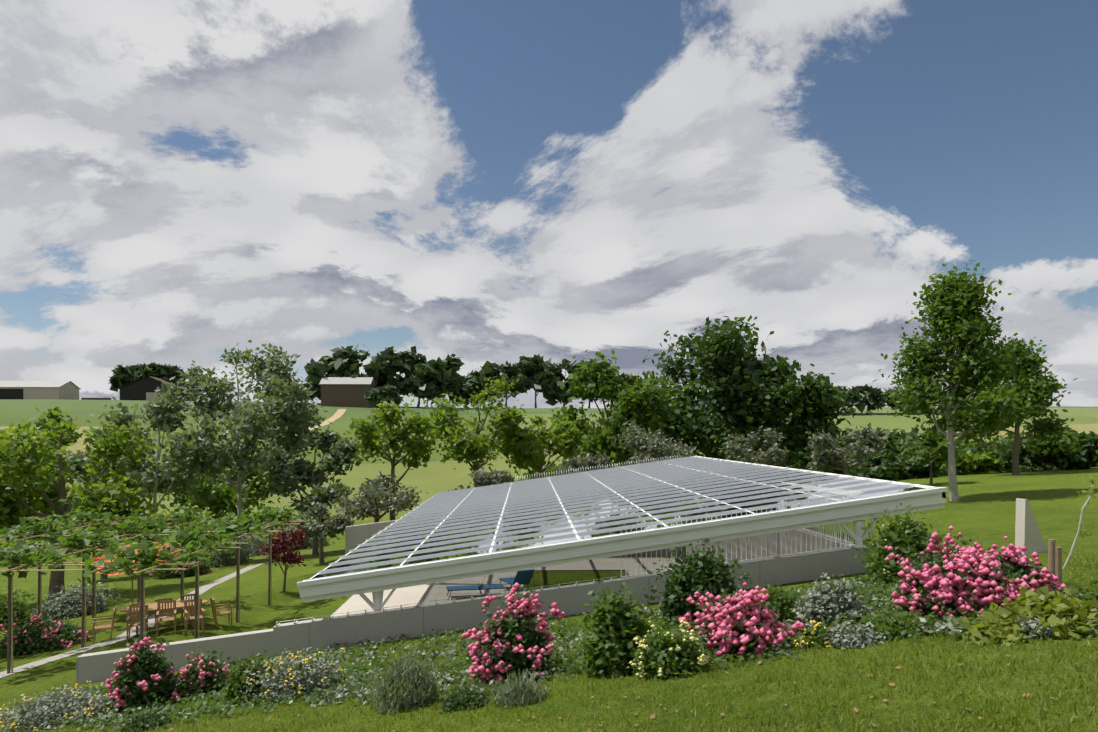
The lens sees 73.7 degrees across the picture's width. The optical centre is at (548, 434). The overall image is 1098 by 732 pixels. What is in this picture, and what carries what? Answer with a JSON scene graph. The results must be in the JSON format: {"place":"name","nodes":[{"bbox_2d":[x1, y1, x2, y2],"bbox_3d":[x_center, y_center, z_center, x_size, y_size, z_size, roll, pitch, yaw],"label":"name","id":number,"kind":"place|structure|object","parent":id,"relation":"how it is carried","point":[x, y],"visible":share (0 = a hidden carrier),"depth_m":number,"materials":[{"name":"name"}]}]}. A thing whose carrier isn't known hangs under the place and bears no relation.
{"place":"outdoors","nodes":[
{"label":"outdoors","id":0,"kind":"place"},
{"bbox_2d":[0,399,1097,731],"bbox_3d":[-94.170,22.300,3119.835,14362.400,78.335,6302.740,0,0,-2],"label":"grass","id":1,"kind":"structure","parent":0,"point":[982,509],"depth_m":19.75,"materials":[{"name":"plant"}]},
{"bbox_2d":[0,587,47,630],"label":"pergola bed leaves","id":2,"kind":"object","parent":1,"relation":"on","point":[21,612],"visible":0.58,"depth_m":27.01,"materials":[{"name":"green plant"}]},
{"bbox_2d":[0,381,79,399],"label":"long barn","id":3,"kind":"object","parent":1,"relation":"on","point":[67,390],"visible":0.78,"depth_m":344.98,"materials":[{"name":"grey"}]},
{"bbox_2d":[0,614,92,657],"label":"flowering shrub","id":4,"kind":"object","parent":1,"relation":"on","point":[67,630],"depth_m":21.30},
{"bbox_2d":[30,407,81,466],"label":"tree","id":5,"kind":"object","parent":1,"relation":"on","point":[51,416],"depth_m":127.51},
{"bbox_2d":[31,581,124,620],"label":"shrub","id":6,"kind":"object","parent":1,"relation":"on","point":[67,607],"visible":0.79,"depth_m":27.84,"materials":[{"name":"green plant"}]},
{"bbox_2d":[0,407,168,599],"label":"oak tree","id":7,"kind":"object","parent":1,"relation":"on","point":[26,452],"depth_m":33.13,"materials":[{"name":"plant"}]},
{"bbox_2d":[92,608,116,643],"bbox_3d":[-13.202,5.688,21.743,0.614,0.920,0.520,0,0,-23],"label":"garden chair","id":8,"kind":"object","parent":1,"relation":"on","point":[95,628],"visible":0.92,"depth_m":21.64,"materials":[{"name":"brown wood"}]},
{"bbox_2d":[62,447,158,578],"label":"green tree","id":9,"kind":"object","parent":1,"relation":"on","point":[138,483],"depth_m":40.45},
{"bbox_2d":[108,364,139,391],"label":"ridge tree","id":10,"kind":"object","parent":1,"relation":"on","point":[122,376],"visible":0.65,"depth_m":349.42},
{"bbox_2d":[92,542,177,614],"bbox_3d":[-14.939,5.223,26.378,2.789,2.608,2.708,0,0,20],"label":"garden parasol","id":11,"kind":"object","parent":1,"relation":"on","point":[102,557],"visible":0.25,"depth_m":26.05,"materials":[{"name":"orange"}]},
{"bbox_2d":[126,605,147,641],"bbox_3d":[-12.035,5.519,21.388,0.520,0.920,0.614,0,0,-36],"label":"garden chair","id":12,"kind":"object","parent":1,"relation":"on","point":[129,618],"visible":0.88,"depth_m":21.52,"materials":[{"name":"brown wood"}]},
{"bbox_2d":[104,709,182,731],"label":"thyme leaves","id":13,"kind":"object","parent":1,"relation":"on","point":[157,718],"visible":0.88,"depth_m":10.28,"materials":[{"name":"green plant"}]},
{"bbox_2d":[105,631,182,713],"bbox_3d":[-6.673,3.885,12.043,1.124,1.337,1.246,0,0,-2],"label":"rose","id":14,"kind":"object","parent":1,"relation":"on","point":[150,662],"depth_m":11.81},
{"bbox_2d":[89,376,214,541],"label":"poplar tree","id":15,"kind":"object","parent":1,"relation":"on","point":[167,406],"depth_m":46.65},
{"bbox_2d":[134,362,170,380],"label":"ridge tree","id":16,"kind":"object","parent":1,"relation":"on","point":[150,369],"depth_m":350.52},
{"bbox_2d":[0,517,309,673],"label":"pergola frame","id":17,"kind":"object","parent":1,"relation":"on","point":[141,590],"visible":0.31,"depth_m":21.06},
{"bbox_2d":[0,503,309,587],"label":"climbing vines","id":18,"kind":"object","parent":17,"relation":"on","point":[79,537],"visible":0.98,"depth_m":21.15,"materials":[{"name":"plant"}]},
{"bbox_2d":[0,553,311,677],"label":"garden path","id":19,"kind":"structure","parent":1,"relation":"on","point":[151,618],"depth_m":21.85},
{"bbox_2d":[118,376,195,400],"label":"dark barn","id":20,"kind":"structure","parent":1,"relation":"on","point":[143,389],"depth_m":339.36,"materials":[{"name":"grey"}]},
{"bbox_2d":[120,600,207,634],"bbox_3d":[-11.822,5.635,22.539,2.396,0.750,1.098,0,0,-26],"label":"garden table","id":21,"kind":"object","parent":1,"relation":"on","point":[153,606],"visible":0.35,"depth_m":22.48,"materials":[{"name":"brown wood"}]},
{"bbox_2d":[156,600,175,635],"bbox_3d":[-11.363,5.458,21.738,0.520,0.920,0.614,0,0,-29],"label":"garden chair","id":22,"kind":"object","parent":1,"relation":"on","point":[158,615],"visible":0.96,"depth_m":21.86,"materials":[{"name":"brown wood"}]},
{"bbox_2d":[161,365,191,389],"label":"ridge tree","id":23,"kind":"object","parent":1,"relation":"on","point":[172,372],"visible":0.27,"depth_m":352.87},
{"bbox_2d":[146,548,212,579],"bbox_3d":[-19.541,6.830,39.003,3.340,1.626,3.389,0,0,-2],"label":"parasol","id":24,"kind":"object","parent":1,"relation":"on","point":[173,575],"depth_m":38.37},
{"bbox_2d":[184,599,204,633],"bbox_3d":[-10.722,5.504,22.138,0.520,0.920,0.614,0,0,-23],"label":"garden chair","id":25,"kind":"object","parent":1,"relation":"on","point":[186,617],"visible":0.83,"depth_m":22.23,"materials":[{"name":"brown wood"}]},
{"bbox_2d":[210,597,232,627],"bbox_3d":[-10.438,5.660,23.329,0.614,0.920,0.520,0,0,-30],"label":"garden chair","id":26,"kind":"object","parent":1,"relation":"on","point":[214,608],"visible":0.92,"depth_m":23.26,"materials":[{"name":"brown wood"}]},
{"bbox_2d":[145,433,305,526],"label":"valley tree","id":27,"kind":"object","parent":1,"relation":"on","point":[225,499],"depth_m":73.73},
{"bbox_2d":[201,540,254,567],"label":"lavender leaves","id":28,"kind":"object","parent":1,"relation":"on","point":[222,559],"visible":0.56,"depth_m":42.53,"materials":[{"name":"green plant"}]},
{"bbox_2d":[152,340,333,549],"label":"poplar tree","id":29,"kind":"object","parent":1,"relation":"on","point":[299,415],"depth_m":44.18,"materials":[{"name":"plant"}]},
{"bbox_2d":[213,650,277,705],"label":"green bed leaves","id":30,"kind":"object","parent":1,"relation":"on","point":[235,680],"visible":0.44,"depth_m":11.19,"materials":[{"name":"green plant"}]},
{"bbox_2d":[224,534,268,555],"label":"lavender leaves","id":31,"kind":"object","parent":1,"relation":"on","point":[253,546],"visible":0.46,"depth_m":56.13,"materials":[{"name":"grey plant"}]},
{"bbox_2d":[251,522,310,591],"bbox_3d":[-10.752,5.013,29.552,2.207,3.300,1.744,0,0,-2],"label":"tree","id":32,"kind":"object","parent":1,"relation":"on","point":[290,556],"depth_m":29.48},
{"bbox_2d":[262,523,329,550],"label":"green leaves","id":33,"kind":"object","parent":1,"relation":"on","point":[308,543],"visible":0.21,"depth_m":60.27,"materials":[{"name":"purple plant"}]},
{"bbox_2d":[259,425,361,554],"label":"green tree","id":34,"kind":"object","parent":1,"relation":"on","point":[284,478],"depth_m":42.84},
{"bbox_2d":[291,501,354,563],"bbox_3d":[-11.433,5.184,37.621,3.207,3.484,3.120,0,0,-2],"label":"olive tree","id":35,"kind":"object","parent":1,"relation":"on","point":[337,524],"depth_m":37.15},
{"bbox_2d":[309,409,346,429],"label":"track","id":36,"kind":"structure","parent":1,"relation":"on","point":[339,413],"depth_m":254.61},
{"bbox_2d":[304,355,359,399],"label":"ridge tree","id":37,"kind":"object","parent":1,"relation":"on","point":[316,372],"visible":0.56,"depth_m":324.24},
{"bbox_2d":[319,377,375,407],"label":"barn","id":38,"kind":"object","parent":1,"relation":"on","point":[343,391],"visible":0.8,"depth_m":315.45,"materials":[{"name":"brown wood"}]},
{"bbox_2d":[330,343,395,387],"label":"ridge tree","id":39,"kind":"object","parent":1,"relation":"on","point":[385,371],"depth_m":331.20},
{"bbox_2d":[329,471,428,522],"bbox_3d":[-9.055,4.394,39.690,5.106,4.653,5.732,0,0,-2],"label":"old olive tree","id":40,"kind":"object","parent":1,"relation":"on","point":[378,488],"depth_m":38.62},
{"bbox_2d":[363,384,403,407],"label":"ridge tree","id":41,"kind":"object","parent":1,"relation":"on","point":[388,393],"visible":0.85,"depth_m":294.49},
{"bbox_2d":[368,346,413,395],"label":"ridge tree","id":42,"kind":"object","parent":1,"relation":"on","point":[399,379],"visible":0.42,"depth_m":332.77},
{"bbox_2d":[346,393,445,520],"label":"bright tree","id":43,"kind":"object","parent":1,"relation":"on","point":[419,444],"depth_m":41.77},
{"bbox_2d":[359,643,453,714],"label":"lavender leaves","id":44,"kind":"object","parent":1,"relation":"on","point":[409,678],"visible":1,"depth_m":9.22,"materials":[{"name":"green plant"}]},
{"bbox_2d":[391,346,442,406],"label":"ridge tree","id":45,"kind":"object","parent":1,"relation":"on","point":[410,363],"depth_m":331.84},
{"bbox_2d":[416,354,467,407],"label":"ridge tree","id":46,"kind":"object","parent":1,"relation":"on","point":[446,369],"depth_m":326.20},
{"bbox_2d":[444,372,476,405],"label":"ridge tree","id":47,"kind":"object","parent":1,"relation":"on","point":[464,392],"depth_m":367.15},
{"bbox_2d":[434,685,495,714],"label":"green leaves","id":48,"kind":"object","parent":1,"relation":"on","point":[463,698],"visible":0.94,"depth_m":8.76,"materials":[{"name":"green plant"}]},
{"bbox_2d":[76,484,866,683],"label":"terrace walls","id":49,"kind":"structure","parent":1,"relation":"on","point":[464,612],"depth_m":15.93,"materials":[{"name":"concrete"}]},
{"bbox_2d":[276,576,616,626],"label":"terrace wall brackets","id":50,"kind":"object","parent":49,"relation":"attached to","point":[348,614],"visible":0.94,"depth_m":15.83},
{"bbox_2d":[446,584,504,599],"bbox_3d":[-2.528,5.428,25.193,1.970,0.330,0.652,0,0,-12],"label":"flat lounger","id":51,"kind":"object","parent":49,"relation":"on","point":[474,587],"visible":0.92,"depth_m":25.13,"materials":[{"name":"blue"}]},
{"bbox_2d":[499,569,534,591],"bbox_3d":[-1.141,5.148,26.044,0.652,0.890,1.810,0,0,-27],"label":"lounge chair","id":52,"kind":"object","parent":49,"relation":"on","point":[523,577],"visible":0.79,"depth_m":25.58,"materials":[{"name":"blue"}]},
{"bbox_2d":[515,456,862,577],"bbox_3d":[2.767,2.048,24.782,8.116,2.189,17.847,0,0,-2],"label":"terrace fence","id":53,"kind":"object","parent":49,"relation":"on","point":[835,528],"visible":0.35,"depth_m":16.15,"materials":[{"name":"metal"}]},
{"bbox_2d":[423,375,532,475],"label":"bright tree","id":54,"kind":"object","parent":1,"relation":"on","point":[461,437],"depth_m":44.84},
{"bbox_2d":[462,369,497,407],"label":"ridge tree","id":55,"kind":"object","parent":1,"relation":"on","point":[475,378],"visible":0.38,"depth_m":365.81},
{"bbox_2d":[452,467,516,490],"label":"shrub","id":56,"kind":"object","parent":1,"relation":"on","point":[482,478],"depth_m":40.90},
{"bbox_2d":[480,361,533,407],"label":"ridge tree","id":57,"kind":"object","parent":1,"relation":"on","point":[521,385],"depth_m":374.98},
{"bbox_2d":[461,582,568,685],"bbox_3d":[-0.493,2.816,10.395,1.564,1.349,1.582,0,0,-2],"label":"rose","id":58,"kind":"object","parent":1,"relation":"on","point":[512,629],"depth_m":10.15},
{"bbox_2d":[490,669,548,709],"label":"lavender leaves","id":59,"kind":"object","parent":1,"relation":"on","point":[521,691],"visible":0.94,"depth_m":8.55,"materials":[{"name":"green plant"}]},
{"bbox_2d":[514,354,565,407],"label":"ridge tree","id":60,"kind":"object","parent":1,"relation":"on","point":[546,374],"depth_m":372.65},
{"bbox_2d":[514,459,566,480],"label":"shrub","id":61,"kind":"object","parent":1,"relation":"on","point":[550,470],"depth_m":80.18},
{"bbox_2d":[496,415,587,478],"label":"tree","id":62,"kind":"object","parent":1,"relation":"on","point":[521,450],"depth_m":45.78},
{"bbox_2d":[1,574,1097,731],"bbox_3d":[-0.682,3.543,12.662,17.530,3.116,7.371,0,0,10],"label":"bed ground cover","id":63,"kind":"object","parent":1,"relation":"on","point":[208,698],"visible":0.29,"depth_m":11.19,"materials":[{"name":"green plant"}]},
{"bbox_2d":[537,358,577,406],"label":"ridge tree","id":64,"kind":"object","parent":1,"relation":"on","point":[552,396],"depth_m":373.52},
{"bbox_2d":[553,450,614,475],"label":"shrub","id":65,"kind":"object","parent":1,"relation":"on","point":[587,462],"depth_m":42.58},
{"bbox_2d":[118,565,1094,731],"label":"dry leaves","id":66,"kind":"object","parent":1,"relation":"on","point":[759,662],"visible":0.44,"depth_m":7.11,"materials":[{"name":"brown plant"}]},
{"bbox_2d":[573,577,655,679],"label":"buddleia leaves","id":67,"kind":"object","parent":1,"relation":"on","point":[610,645],"visible":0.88,"depth_m":9.53,"materials":[{"name":"green plant"}]},
{"bbox_2d":[546,349,689,467],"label":"tree","id":68,"kind":"object","parent":1,"relation":"on","point":[593,373],"depth_m":50.52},
{"bbox_2d":[359,517,879,610],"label":"canopy columns","id":69,"kind":"structure","parent":1,"relation":"on","point":[858,525],"depth_m":16.11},
{"bbox_2d":[297,456,946,601],"bbox_3d":[1.319,2.376,27.549,14.042,2.445,23.699,0,0,-2],"label":"canopy frame","id":70,"kind":"object","parent":69,"relation":"on","point":[560,553],"visible":0.44,"depth_m":15.79,"materials":[{"name":"metal"}]},
{"bbox_2d":[312,457,924,578],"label":"glass roof","id":71,"kind":"structure","parent":70,"relation":"on","point":[528,544],"depth_m":20.39,"materials":[{"name":"glass"}]},
{"bbox_2d":[303,456,937,580],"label":"louvers","id":72,"kind":"object","parent":70,"relation":"on","point":[564,477],"visible":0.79,"depth_m":22.13,"materials":[{"name":"metal"}]},
{"bbox_2d":[589,385,716,466],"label":"valley tree","id":73,"kind":"object","parent":1,"relation":"on","point":[623,459],"depth_m":81.98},
{"bbox_2d":[614,418,699,464],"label":"shrub","id":74,"kind":"object","parent":1,"relation":"on","point":[643,446],"depth_m":41.25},
{"bbox_2d":[629,620,709,679],"bbox_3d":[1.500,2.706,9.149,0.999,0.721,1.042,0,0,-2],"label":"rose bush","id":75,"kind":"object","parent":1,"relation":"on","point":[656,656],"depth_m":8.97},
{"bbox_2d":[644,538,753,623],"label":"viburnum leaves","id":76,"kind":"object","parent":1,"relation":"on","point":[701,573],"visible":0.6,"depth_m":12.82,"materials":[{"name":"green plant"}]},
{"bbox_2d":[603,315,806,460],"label":"tree","id":77,"kind":"object","parent":1,"relation":"on","point":[688,418],"depth_m":55.09,"materials":[{"name":"plant"}]},
{"bbox_2d":[696,413,798,467],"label":"shrub","id":78,"kind":"object","parent":1,"relation":"on","point":[723,452],"depth_m":76.51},
{"bbox_2d":[719,425,791,466],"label":"shrub","id":79,"kind":"object","parent":1,"relation":"on","point":[771,455],"depth_m":41.97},
{"bbox_2d":[758,582,803,623],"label":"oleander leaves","id":80,"kind":"object","parent":1,"relation":"on","point":[784,600],"visible":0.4,"depth_m":11.26,"materials":[{"name":"green plant"}]},
{"bbox_2d":[705,348,873,466],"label":"tree","id":81,"kind":"object","parent":1,"relation":"on","point":[822,400],"depth_m":53.06,"materials":[{"name":"plant"}]},
{"bbox_2d":[792,620,830,648],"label":"yellow flowering plant","id":82,"kind":"object","parent":1,"relation":"on","point":[819,635],"depth_m":9.45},
{"bbox_2d":[788,441,851,474],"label":"hedge","id":83,"kind":"object","parent":1,"relation":"on","point":[801,463],"depth_m":50.75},
{"bbox_2d":[793,572,875,628],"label":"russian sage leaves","id":84,"kind":"object","parent":1,"relation":"on","point":[836,600],"visible":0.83,"depth_m":10.62,"materials":[{"name":"grey plant"}]},
{"bbox_2d":[804,426,890,475],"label":"bush","id":85,"kind":"object","parent":1,"relation":"on","point":[865,442],"depth_m":37.75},
{"bbox_2d":[833,386,866,413],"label":"ridge tree","id":86,"kind":"object","parent":1,"relation":"on","point":[858,397],"depth_m":299.56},
{"bbox_2d":[822,620,885,649],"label":"grey leaves","id":87,"kind":"object","parent":1,"relation":"on","point":[850,636],"visible":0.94,"depth_m":9.15,"materials":[{"name":"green plant"}]},
{"bbox_2d":[848,384,886,413],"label":"ridge tree","id":88,"kind":"object","parent":1,"relation":"on","point":[874,397],"depth_m":300.59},
{"bbox_2d":[848,449,909,480],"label":"hedge","id":89,"kind":"object","parent":1,"relation":"on","point":[887,467],"depth_m":45.63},
{"bbox_2d":[883,387,909,413],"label":"ridge tree","id":90,"kind":"object","parent":1,"relation":"on","point":[890,404],"depth_m":302.89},
{"bbox_2d":[869,421,960,478],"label":"bush","id":91,"kind":"object","parent":1,"relation":"on","point":[894,438],"depth_m":70.86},
{"bbox_2d":[892,451,945,479],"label":"hedge","id":92,"kind":"object","parent":1,"relation":"on","point":[915,470],"depth_m":45.76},
{"bbox_2d":[896,431,964,484],"bbox_3d":[20.064,1.304,38.371,3.168,3.366,3.081,0,0,-2],"label":"tree","id":93,"kind":"object","parent":1,"relation":"on","point":[920,454],"depth_m":38.26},
{"bbox_2d":[872,260,1050,500],"bbox_3d":[16.105,-1.943,29.234,5.479,9.843,6.310,0,0,-2],"label":"lawn tree","id":94,"kind":"object","parent":1,"relation":"on","point":[960,297],"depth_m":28.65,"materials":[{"name":"plant"}]},
{"bbox_2d":[939,448,1020,474],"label":"hedge","id":95,"kind":"object","parent":1,"relation":"on","point":[964,462],"depth_m":45.11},
{"bbox_2d":[937,435,1033,475],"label":"shrub","id":96,"kind":"object","parent":1,"relation":"on","point":[972,444],"visible":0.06,"depth_m":78.99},
{"bbox_2d":[955,610,1042,646],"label":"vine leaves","id":97,"kind":"object","parent":1,"relation":"on","point":[990,629],"visible":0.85,"depth_m":8.35,"materials":[{"name":"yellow plant"}]},
{"bbox_2d":[964,435,1045,469],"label":"hedge","id":98,"kind":"object","parent":1,"relation":"on","point":[1024,457],"visible":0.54,"depth_m":44.17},
{"bbox_2d":[975,333,1078,474],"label":"lawn tree","id":99,"kind":"object","parent":1,"relation":"on","point":[1043,386],"depth_m":40.70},
{"bbox_2d":[1015,498,1047,554],"bbox_3d":[10.422,2.039,15.774,0.587,1.294,0.300,0,0,-2],"label":"stone fin","id":100,"kind":"object","parent":1,"relation":"on","point":[1028,535],"visible":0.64,"depth_m":15.62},
{"bbox_2d":[1009,616,1068,639],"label":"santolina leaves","id":101,"kind":"object","parent":1,"relation":"on","point":[1033,622],"visible":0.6,"depth_m":8.23,"materials":[{"name":"grey plant"}]},
{"bbox_2d":[981,585,1097,638],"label":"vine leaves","id":102,"kind":"object","parent":1,"relation":"on","point":[1044,604],"visible":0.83,"depth_m":8.40,"materials":[{"name":"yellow plant"}]},
{"bbox_2d":[985,432,1097,472],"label":"shrub","id":103,"kind":"object","parent":1,"relation":"on","point":[1036,467],"visible":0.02,"depth_m":74.57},
{"bbox_2d":[995,428,1095,469],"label":"hedge","id":104,"kind":"object","parent":1,"relation":"on","point":[1063,445],"depth_m":43.69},
{"bbox_2d":[1048,539,1061,589],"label":"wooden posts","id":105,"kind":"object","parent":1,"relation":"on","point":[1054,560],"visible":0.6,"depth_m":11.27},
{"bbox_2d":[1045,425,1097,469],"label":"hedge","id":106,"kind":"object","parent":1,"relation":"on","point":[1089,441],"visible":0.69,"depth_m":42.80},
{"bbox_2d":[1062,474,1097,568],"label":"lawn sapling","id":107,"kind":"object","parent":1,"relation":"on","point":[1082,533],"depth_m":13.18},
{"bbox_2d":[1077,580,1097,600],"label":"green bed leaves","id":108,"kind":"object","parent":1,"relation":"on","point":[1090,594],"visible":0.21,"depth_m":8.67,"materials":[{"name":"green plant"}]},
{"bbox_2d":[0,0,1097,407],"label":"sky","id":109,"kind":"structure","parent":0,"point":[478,182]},
{"bbox_2d":[18,548,1097,731],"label":"lawn grass","id":110,"kind":"structure","parent":0,"point":[1042,703],"depth_m":7.43,"materials":[{"name":"plant"}]},
{"bbox_2d":[0,681,116,731],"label":"flowering shrub","id":111,"kind":"object","parent":110,"relation":"on","point":[47,706],"depth_m":11.67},
{"bbox_2d":[168,647,231,700],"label":"rose","id":112,"kind":"object","parent":110,"relation":"on","point":[183,687],"depth_m":12.27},
{"bbox_2d":[237,643,367,708],"bbox_3d":[-3.849,3.701,11.364,1.956,0.774,1.932,0,0,-2],"label":"flowering shrub","id":113,"kind":"object","parent":110,"relation":"on","point":[314,677],"depth_m":11.13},
{"bbox_2d":[678,582,804,659],"bbox_3d":[2.574,2.509,9.968,1.697,1.028,1.720,0,0,-2],"label":"rose","id":114,"kind":"object","parent":110,"relation":"on","point":[765,632],"depth_m":9.58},
{"bbox_2d":[854,503,947,582],"bbox_3d":[6.988,2.137,14.357,1.887,1.587,1.949,0,0,-2],"label":"bed shrub","id":115,"kind":"object","parent":110,"relation":"on","point":[909,533],"depth_m":14.16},
{"bbox_2d":[872,525,1034,621],"bbox_3d":[5.815,2.011,10.537,2.151,1.325,2.190,0,0,-2],"label":"rose bush","id":116,"kind":"object","parent":110,"relation":"on","point":[945,584],"depth_m":10.04,"materials":[{"name":"plant"}]},
{"bbox_2d":[982,536,1066,591],"bbox_3d":[6.708,2.053,10.702,1.291,1.152,1.299,0,0,-2],"label":"rose bush","id":117,"kind":"object","parent":110,"relation":"on","point":[1012,551],"depth_m":10.47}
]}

